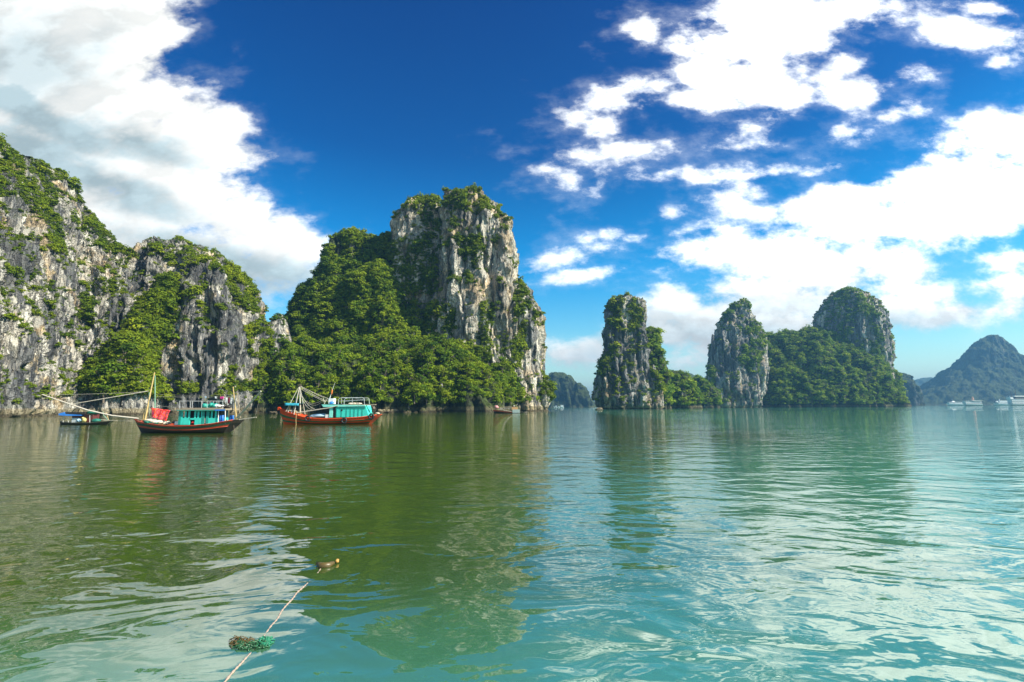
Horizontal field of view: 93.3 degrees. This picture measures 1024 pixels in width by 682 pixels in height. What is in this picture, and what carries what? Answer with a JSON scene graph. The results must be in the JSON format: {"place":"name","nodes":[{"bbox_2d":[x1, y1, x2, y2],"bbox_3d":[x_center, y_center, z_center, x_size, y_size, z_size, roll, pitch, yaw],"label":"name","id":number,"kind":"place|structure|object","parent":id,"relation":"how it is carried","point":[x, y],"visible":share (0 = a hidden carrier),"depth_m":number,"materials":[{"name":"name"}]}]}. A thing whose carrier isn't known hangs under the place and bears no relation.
{"place":"outdoors","nodes":[
{"label":"outdoors","id":0,"kind":"place"},
{"bbox_2d":[0,145,142,417],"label":"rock cliff","id":1,"kind":"structure","parent":0,"point":[16,352],"depth_m":186.27,"materials":[{"name":"grey stone"}]},
{"bbox_2d":[1,312,18,320],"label":"shrub","id":2,"kind":"object","parent":1,"relation":"on","point":[10,315],"visible":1,"depth_m":156.72,"materials":[{"name":"green plant"}]},
{"bbox_2d":[39,384,52,392],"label":"shrub","id":3,"kind":"object","parent":1,"relation":"on","point":[47,387],"visible":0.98,"depth_m":173.15,"materials":[{"name":"green plant"}]},
{"bbox_2d":[0,133,143,404],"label":"foliage","id":4,"kind":"object","parent":1,"relation":"on","point":[91,219],"visible":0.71,"depth_m":202.79,"materials":[{"name":"green plant"}]},
{"bbox_2d":[76,279,171,415],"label":"hill","id":5,"kind":"structure","parent":0,"point":[134,404],"depth_m":191.73,"materials":[{"name":"plant"}]},
{"bbox_2d":[81,364,97,380],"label":"broadleaf tree","id":6,"kind":"object","parent":5,"relation":"on","point":[85,377],"visible":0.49,"depth_m":187.90,"materials":[{"name":"green plant"}]},
{"bbox_2d":[86,371,96,396],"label":"broadleaf tree","id":7,"kind":"object","parent":5,"relation":"on","point":[92,373],"visible":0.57,"depth_m":188.04,"materials":[{"name":"green plant"}]},
{"bbox_2d":[96,377,115,402],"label":"broadleaf tree","id":8,"kind":"object","parent":5,"relation":"on","point":[105,386],"visible":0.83,"depth_m":188.09,"materials":[{"name":"green plant"}]},
{"bbox_2d":[88,361,128,395],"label":"broadleaf tree","id":9,"kind":"object","parent":5,"relation":"on","point":[107,368],"visible":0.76,"depth_m":188.65,"materials":[{"name":"green plant"}]},
{"bbox_2d":[102,329,119,352],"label":"broadleaf tree","id":10,"kind":"object","parent":5,"relation":"on","point":[116,338],"visible":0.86,"depth_m":194.05,"materials":[{"name":"green plant"}]},
{"bbox_2d":[110,372,129,391],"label":"broadleaf tree","id":11,"kind":"object","parent":5,"relation":"on","point":[120,382],"visible":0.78,"depth_m":190.40,"materials":[{"name":"green plant"}]},
{"bbox_2d":[74,272,181,398],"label":"foliage","id":12,"kind":"object","parent":5,"relation":"on","point":[157,302],"visible":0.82,"depth_m":200.70,"materials":[{"name":"green plant"}]},
{"bbox_2d":[119,342,139,363],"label":"broadleaf tree","id":13,"kind":"object","parent":5,"relation":"on","point":[123,346],"visible":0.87,"depth_m":192.62,"materials":[{"name":"green plant"}]},
{"bbox_2d":[132,347,149,367],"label":"broadleaf tree","id":14,"kind":"object","parent":5,"relation":"on","point":[143,351],"visible":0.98,"depth_m":194.66,"materials":[{"name":"green plant"}]},
{"bbox_2d":[130,236,271,414],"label":"rounded hill","id":15,"kind":"structure","parent":0,"point":[217,358],"depth_m":222.40,"materials":[{"name":"grey stone"}]},
{"bbox_2d":[123,235,276,403],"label":"foliage","id":16,"kind":"object","parent":15,"relation":"on","point":[239,276],"visible":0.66,"depth_m":232.23,"materials":[{"name":"green plant"}]},
{"bbox_2d":[266,314,292,367],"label":"ridge rock","id":17,"kind":"object","parent":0,"point":[278,327],"visible":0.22,"depth_m":259.73,"materials":[{"name":"grey stone"}]},
{"bbox_2d":[266,312,294,366],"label":"foliage","id":18,"kind":"object","parent":17,"relation":"on","point":[282,338],"visible":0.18,"depth_m":258.05,"materials":[{"name":"green plant"}]},
{"bbox_2d":[248,231,546,412],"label":"wooded hill","id":19,"kind":"structure","parent":0,"point":[479,403],"depth_m":239.13,"materials":[{"name":"plant"}]},
{"bbox_2d":[271,365,286,374],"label":"broadleaf tree","id":20,"kind":"object","parent":19,"relation":"on","point":[277,368],"visible":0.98,"depth_m":238.47,"materials":[{"name":"green plant"}]},
{"bbox_2d":[276,348,288,362],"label":"broadleaf tree","id":21,"kind":"object","parent":19,"relation":"on","point":[282,353],"visible":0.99,"depth_m":241.85,"materials":[{"name":"green plant"}]},
{"bbox_2d":[286,360,297,374],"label":"broadleaf tree","id":22,"kind":"object","parent":19,"relation":"on","point":[290,362],"visible":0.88,"depth_m":241.23,"materials":[{"name":"green plant"}]},
{"bbox_2d":[287,384,297,401],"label":"broadleaf tree","id":23,"kind":"object","parent":19,"relation":"on","point":[290,386],"visible":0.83,"depth_m":235.10,"materials":[{"name":"green plant"}]},
{"bbox_2d":[287,351,298,360],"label":"broadleaf tree","id":24,"kind":"object","parent":19,"relation":"on","point":[293,357],"visible":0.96,"depth_m":245.50,"materials":[{"name":"green plant"}]},
{"bbox_2d":[289,364,305,377],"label":"broadleaf tree","id":25,"kind":"object","parent":19,"relation":"on","point":[301,366],"visible":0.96,"depth_m":239.73,"materials":[{"name":"green plant"}]},
{"bbox_2d":[310,374,325,392],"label":"broadleaf tree","id":26,"kind":"object","parent":19,"relation":"on","point":[316,376],"visible":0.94,"depth_m":233.85,"materials":[{"name":"green plant"}]},
{"bbox_2d":[314,345,325,353],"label":"broadleaf tree","id":27,"kind":"object","parent":19,"relation":"on","point":[322,347],"visible":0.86,"depth_m":249.80,"materials":[{"name":"green plant"}]},
{"bbox_2d":[314,364,327,373],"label":"broadleaf tree","id":28,"kind":"object","parent":19,"relation":"on","point":[322,366],"visible":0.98,"depth_m":238.19,"materials":[{"name":"green plant"}]},
{"bbox_2d":[318,373,331,380],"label":"broadleaf tree","id":29,"kind":"object","parent":19,"relation":"on","point":[326,375],"visible":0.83,"depth_m":236.75,"materials":[{"name":"green plant"}]},
{"bbox_2d":[320,337,333,344],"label":"broadleaf tree","id":30,"kind":"object","parent":19,"relation":"on","point":[328,339],"visible":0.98,"depth_m":263.61,"materials":[{"name":"green plant"}]},
{"bbox_2d":[323,377,338,392],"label":"broadleaf tree","id":31,"kind":"object","parent":19,"relation":"on","point":[333,381],"visible":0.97,"depth_m":234.35,"materials":[{"name":"green plant"}]},
{"bbox_2d":[332,346,344,355],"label":"broadleaf tree","id":32,"kind":"object","parent":19,"relation":"on","point":[338,350],"visible":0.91,"depth_m":251.75,"materials":[{"name":"green plant"}]},
{"bbox_2d":[333,385,345,396],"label":"broadleaf tree","id":33,"kind":"object","parent":19,"relation":"on","point":[340,390],"visible":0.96,"depth_m":229.68,"materials":[{"name":"green plant"}]},
{"bbox_2d":[333,335,345,343],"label":"broadleaf tree","id":34,"kind":"object","parent":19,"relation":"on","point":[338,338],"visible":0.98,"depth_m":271.29,"materials":[{"name":"green plant"}]},
{"bbox_2d":[341,364,350,375],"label":"broadleaf tree","id":35,"kind":"object","parent":19,"relation":"on","point":[343,367],"visible":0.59,"depth_m":241.35,"materials":[{"name":"green plant"}]},
{"bbox_2d":[340,379,353,388],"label":"broadleaf tree","id":36,"kind":"object","parent":19,"relation":"on","point":[345,385],"visible":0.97,"depth_m":231.01,"materials":[{"name":"green plant"}]},
{"bbox_2d":[346,370,355,377],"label":"broadleaf tree","id":37,"kind":"object","parent":19,"relation":"on","point":[351,372],"visible":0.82,"depth_m":236.79,"materials":[{"name":"green plant"}]},
{"bbox_2d":[349,382,356,395],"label":"broadleaf tree","id":38,"kind":"object","parent":19,"relation":"on","point":[352,387],"visible":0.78,"depth_m":231.72,"materials":[{"name":"green plant"}]},
{"bbox_2d":[354,344,366,352],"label":"broadleaf tree","id":39,"kind":"object","parent":19,"relation":"on","point":[362,347],"visible":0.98,"depth_m":263.43,"materials":[{"name":"green plant"}]},
{"bbox_2d":[357,370,370,380],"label":"broadleaf tree","id":40,"kind":"object","parent":19,"relation":"on","point":[366,372],"visible":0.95,"depth_m":229.41,"materials":[{"name":"green plant"}]},
{"bbox_2d":[365,366,377,376],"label":"broadleaf tree","id":41,"kind":"object","parent":19,"relation":"on","point":[374,372],"visible":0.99,"depth_m":229.13,"materials":[{"name":"green plant"}]},
{"bbox_2d":[367,352,380,360],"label":"broadleaf tree","id":42,"kind":"object","parent":19,"relation":"on","point":[374,356],"visible":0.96,"depth_m":245.96,"materials":[{"name":"green plant"}]},
{"bbox_2d":[368,338,380,349],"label":"broadleaf tree","id":43,"kind":"object","parent":19,"relation":"on","point":[375,341],"visible":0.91,"depth_m":266.48,"materials":[{"name":"green plant"}]},
{"bbox_2d":[372,374,386,389],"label":"broadleaf tree","id":44,"kind":"object","parent":19,"relation":"on","point":[380,376],"visible":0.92,"depth_m":226.35,"materials":[{"name":"green plant"}]},
{"bbox_2d":[374,344,386,358],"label":"broadleaf tree","id":45,"kind":"object","parent":19,"relation":"on","point":[381,350],"visible":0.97,"depth_m":247.76,"materials":[{"name":"green plant"}]},
{"bbox_2d":[376,358,388,368],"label":"broadleaf tree","id":46,"kind":"object","parent":19,"relation":"on","point":[384,364],"visible":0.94,"depth_m":238.07,"materials":[{"name":"green plant"}]},
{"bbox_2d":[377,364,389,376],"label":"broadleaf tree","id":47,"kind":"object","parent":19,"relation":"on","point":[385,372],"visible":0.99,"depth_m":233.31,"materials":[{"name":"green plant"}]},
{"bbox_2d":[379,332,390,341],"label":"broadleaf tree","id":48,"kind":"object","parent":19,"relation":"on","point":[383,337],"visible":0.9,"depth_m":267.05,"materials":[{"name":"green plant"}]},
{"bbox_2d":[389,366,400,375],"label":"broadleaf tree","id":49,"kind":"object","parent":19,"relation":"on","point":[395,370],"visible":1,"depth_m":234.14,"materials":[{"name":"green plant"}]},
{"bbox_2d":[388,375,403,393],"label":"broadleaf tree","id":50,"kind":"object","parent":19,"relation":"on","point":[397,376],"visible":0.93,"depth_m":231.99,"materials":[{"name":"green plant"}]},
{"bbox_2d":[390,354,403,366],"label":"broadleaf tree","id":51,"kind":"object","parent":19,"relation":"on","point":[394,359],"visible":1,"depth_m":238.51,"materials":[{"name":"green plant"}]},
{"bbox_2d":[391,339,404,351],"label":"broadleaf tree","id":52,"kind":"object","parent":19,"relation":"on","point":[398,342],"visible":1,"depth_m":248.52,"materials":[{"name":"green plant"}]},
{"bbox_2d":[248,226,552,405],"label":"foliage","id":53,"kind":"object","parent":19,"relation":"on","point":[374,270],"visible":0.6,"depth_m":275.51,"materials":[{"name":"green plant"}]},
{"bbox_2d":[400,352,411,366],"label":"broadleaf tree","id":54,"kind":"object","parent":19,"relation":"on","point":[405,356],"visible":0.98,"depth_m":241.99,"materials":[{"name":"green plant"}]},
{"bbox_2d":[403,367,416,386],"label":"broadleaf tree","id":55,"kind":"object","parent":19,"relation":"on","point":[409,372],"visible":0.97,"depth_m":233.12,"materials":[{"name":"green plant"}]},
{"bbox_2d":[407,384,420,403],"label":"broadleaf tree","id":56,"kind":"object","parent":19,"relation":"on","point":[411,390],"visible":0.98,"depth_m":226.97,"materials":[{"name":"green plant"}]},
{"bbox_2d":[412,343,423,350],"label":"broadleaf tree","id":57,"kind":"object","parent":19,"relation":"on","point":[419,346],"visible":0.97,"depth_m":250.74,"materials":[{"name":"green plant"}]},
{"bbox_2d":[415,373,427,387],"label":"broadleaf tree","id":58,"kind":"object","parent":19,"relation":"on","point":[424,379],"visible":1,"depth_m":231.72,"materials":[{"name":"green plant"}]},
{"bbox_2d":[417,361,431,375],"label":"broadleaf tree","id":59,"kind":"object","parent":19,"relation":"on","point":[424,365],"visible":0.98,"depth_m":237.93,"materials":[{"name":"green plant"}]},
{"bbox_2d":[421,352,434,367],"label":"broadleaf tree","id":60,"kind":"object","parent":19,"relation":"on","point":[429,355],"visible":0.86,"depth_m":238.54,"materials":[{"name":"green plant"}]},
{"bbox_2d":[427,341,437,353],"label":"broadleaf tree","id":61,"kind":"object","parent":19,"relation":"on","point":[430,344],"visible":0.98,"depth_m":245.99,"materials":[{"name":"green plant"}]},
{"bbox_2d":[432,336,441,342],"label":"broadleaf tree","id":62,"kind":"object","parent":19,"relation":"on","point":[434,338],"visible":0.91,"depth_m":260.67,"materials":[{"name":"green plant"}]},
{"bbox_2d":[436,384,447,404],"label":"broadleaf tree","id":63,"kind":"object","parent":19,"relation":"on","point":[443,391],"visible":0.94,"depth_m":235.56,"materials":[{"name":"green plant"}]},
{"bbox_2d":[436,365,448,381],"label":"broadleaf tree","id":64,"kind":"object","parent":19,"relation":"on","point":[443,370],"visible":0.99,"depth_m":239.64,"materials":[{"name":"green plant"}]},
{"bbox_2d":[441,340,450,348],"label":"broadleaf tree","id":65,"kind":"object","parent":19,"relation":"on","point":[446,344],"visible":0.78,"depth_m":257.41,"materials":[{"name":"green plant"}]},
{"bbox_2d":[449,347,458,356],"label":"broadleaf tree","id":66,"kind":"object","parent":19,"relation":"on","point":[452,349],"visible":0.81,"depth_m":250.86,"materials":[{"name":"green plant"}]},
{"bbox_2d":[453,362,462,371],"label":"broadleaf tree","id":67,"kind":"object","parent":19,"relation":"on","point":[456,367],"visible":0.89,"depth_m":241.20,"materials":[{"name":"green plant"}]},
{"bbox_2d":[456,348,467,358],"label":"broadleaf tree","id":68,"kind":"object","parent":19,"relation":"on","point":[461,351],"visible":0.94,"depth_m":252.35,"materials":[{"name":"green plant"}]},
{"bbox_2d":[461,367,474,375],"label":"broadleaf tree","id":69,"kind":"object","parent":19,"relation":"on","point":[469,372],"visible":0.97,"depth_m":240.02,"materials":[{"name":"green plant"}]},
{"bbox_2d":[463,353,476,362],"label":"broadleaf tree","id":70,"kind":"object","parent":19,"relation":"on","point":[471,356],"visible":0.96,"depth_m":248.00,"materials":[{"name":"green plant"}]},
{"bbox_2d":[484,368,494,378],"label":"broadleaf tree","id":71,"kind":"object","parent":19,"relation":"on","point":[486,371],"visible":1,"depth_m":247.09,"materials":[{"name":"green plant"}]},
{"bbox_2d":[497,360,509,372],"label":"broadleaf tree","id":72,"kind":"object","parent":19,"relation":"on","point":[502,363],"visible":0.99,"depth_m":260.02,"materials":[{"name":"green plant"}]},
{"bbox_2d":[505,387,515,402],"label":"broadleaf tree","id":73,"kind":"object","parent":19,"relation":"on","point":[510,391],"visible":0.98,"depth_m":250.93,"materials":[{"name":"green plant"}]},
{"bbox_2d":[390,187,550,410],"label":"island hill","id":74,"kind":"structure","parent":0,"point":[497,260],"depth_m":280.70,"materials":[{"name":"stone"}]},
{"bbox_2d":[385,182,556,402],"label":"foliage","id":75,"kind":"object","parent":74,"relation":"on","point":[432,200],"visible":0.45,"depth_m":284.74,"materials":[{"name":"green plant"}]},
{"bbox_2d":[0,405,1023,681],"bbox_3d":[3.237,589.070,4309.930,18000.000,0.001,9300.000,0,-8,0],"label":"water","id":76,"kind":"structure","parent":0,"point":[738,545],"depth_m":8.67,"materials":[{"name":"liquid"}]},
{"bbox_2d":[58,412,113,424],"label":"sampan","id":77,"kind":"object","parent":76,"relation":"on","point":[88,417],"visible":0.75,"depth_m":78.58,"materials":[{"name":"brown wood"}]},
{"bbox_2d":[42,372,261,432],"bbox_3d":[-36.837,6.602,50.742,22.509,6.703,3.175,0,-8,0],"label":"fishing boat","id":78,"kind":"object","parent":76,"relation":"on","point":[198,416],"visible":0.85,"depth_m":49.64,"materials":[{"name":"red paint"}]},
{"bbox_2d":[143,418,170,424],"bbox_3d":[-37.062,8.401,50.428,2.892,0.753,1.570,0,-8,0],"label":"fishing net","id":79,"kind":"object","parent":78,"relation":"on","point":[152,420],"visible":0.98,"depth_m":50.15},
{"bbox_2d":[151,408,169,420],"bbox_3d":[-36.789,7.649,50.459,2.093,1.375,0.363,0,-8,0],"label":"blanket","id":80,"kind":"object","parent":78,"relation":"hanging from","point":[160,414],"visible":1,"depth_m":50.48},
{"bbox_2d":[202,403,218,407],"bbox_3d":[-31.527,6.805,50.609,1.525,0.748,1.216,2,-8,-15],"label":"tarp pile","id":81,"kind":"object","parent":78,"relation":"on","point":[209,405],"visible":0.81,"depth_m":50.28,"materials":[{"name":"teal paint"}]},
{"bbox_2d":[224,568,320,681],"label":"rope","id":82,"kind":"object","parent":76,"relation":"on","point":[236,667],"visible":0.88,"depth_m":5.57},
{"bbox_2d":[229,635,274,650],"bbox_3d":[-2.808,3.220,5.170,0.516,0.045,0.316,0,-8,0],"label":"weed clump","id":83,"kind":"object","parent":82,"relation":"on","point":[260,642],"visible":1,"depth_m":5.15,"materials":[{"name":"green plant"}]},
{"bbox_2d":[316,559,338,568],"bbox_3d":[-2.994,3.572,7.739,0.374,0.116,0.309,0,-8,0],"label":"driftwood","id":84,"kind":"object","parent":76,"relation":"on","point":[325,564],"visible":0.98,"depth_m":7.66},
{"bbox_2d":[278,384,381,423],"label":"fishing boat","id":85,"kind":"object","parent":76,"relation":"on","point":[356,413],"visible":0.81,"depth_m":74.43,"materials":[{"name":"orange paint"}]},
{"bbox_2d":[285,403,302,405],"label":"awning","id":86,"kind":"object","parent":85,"relation":"attached to","point":[291,404],"visible":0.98,"depth_m":74.78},
{"bbox_2d":[310,414,327,417],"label":"tarp","id":87,"kind":"object","parent":85,"relation":"on","point":[317,415],"visible":0.95,"depth_m":74.53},
{"bbox_2d":[493,407,519,412],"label":"moored boat","id":88,"kind":"object","parent":76,"relation":"on","point":[515,410],"visible":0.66,"depth_m":190.69,"materials":[{"name":"brown wood"}]},
{"bbox_2d":[591,295,663,408],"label":"sea stack","id":89,"kind":"object","parent":76,"relation":"in","point":[641,362],"visible":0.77,"depth_m":399.30,"materials":[{"name":"stone"}]},
{"bbox_2d":[591,291,666,403],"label":"foliage","id":90,"kind":"object","parent":89,"relation":"on","point":[615,321],"visible":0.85,"depth_m":402.56,"materials":[{"name":"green plant"}]},
{"bbox_2d":[899,372,925,405],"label":"hazy rock","id":91,"kind":"object","parent":76,"relation":"in","point":[914,394],"visible":0.37,"depth_m":1254.59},
{"bbox_2d":[946,400,963,404],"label":"tour ship","id":92,"kind":"object","parent":76,"relation":"on","point":[952,402],"visible":0.75,"depth_m":1257.67,"materials":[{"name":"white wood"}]},
{"bbox_2d":[962,397,982,405],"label":"tour ship","id":93,"kind":"object","parent":76,"relation":"on","point":[972,401],"visible":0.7,"depth_m":1009.06,"materials":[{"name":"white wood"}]},
{"bbox_2d":[993,399,1008,404],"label":"tour ship","id":94,"kind":"object","parent":76,"relation":"on","point":[999,402],"visible":0.8,"depth_m":1160.51,"materials":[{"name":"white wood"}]},
{"bbox_2d":[1006,391,1023,404],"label":"tour ship","id":95,"kind":"object","parent":76,"relation":"on","point":[1015,400],"visible":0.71,"depth_m":927.12,"materials":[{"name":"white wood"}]},
{"bbox_2d":[0,0,1023,396],"label":"sky","id":96,"kind":"structure","parent":0,"point":[693,159],"materials":[{"name":"blue"}]},
{"bbox_2d":[545,372,595,407],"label":"hazy cliffs","id":97,"kind":"structure","parent":0,"point":[570,391],"depth_m":1303.35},
{"bbox_2d":[646,328,719,408],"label":"spur hill","id":98,"kind":"structure","parent":0,"point":[712,389],"depth_m":468.73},
{"bbox_2d":[646,326,722,404],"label":"foliage","id":99,"kind":"object","parent":98,"relation":"on","point":[654,340],"visible":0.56,"depth_m":467.54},
{"bbox_2d":[706,299,769,407],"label":"pointed hill","id":100,"kind":"structure","parent":0,"point":[724,354],"depth_m":632.37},
{"bbox_2d":[704,297,769,403],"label":"foliage","id":101,"kind":"object","parent":100,"relation":"on","point":[747,350],"visible":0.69,"depth_m":635.60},
{"bbox_2d":[762,329,911,406],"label":"forest hill","id":102,"kind":"structure","parent":0,"point":[865,367],"depth_m":627.87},
{"bbox_2d":[762,324,909,404],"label":"foliage","id":103,"kind":"object","parent":102,"relation":"on","point":[809,370],"visible":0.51,"depth_m":634.04,"materials":[{"name":"plant"}]},
{"bbox_2d":[812,289,896,382],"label":"dome hill","id":104,"kind":"structure","parent":0,"point":[860,330],"depth_m":669.53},
{"bbox_2d":[811,286,899,385],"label":"foliage","id":105,"kind":"object","parent":104,"relation":"on","point":[861,296],"visible":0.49,"depth_m":674.20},
{"bbox_2d":[914,377,931,385],"bbox_3d":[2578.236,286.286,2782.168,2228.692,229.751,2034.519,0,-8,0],"label":"hazy ridge","id":106,"kind":"structure","parent":0,"point":[920,382],"depth_m":2954.31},
{"bbox_2d":[920,335,1023,404],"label":"hazy peak","id":107,"kind":"structure","parent":0,"point":[988,370],"depth_m":1679.39,"materials":[{"name":"stone"}]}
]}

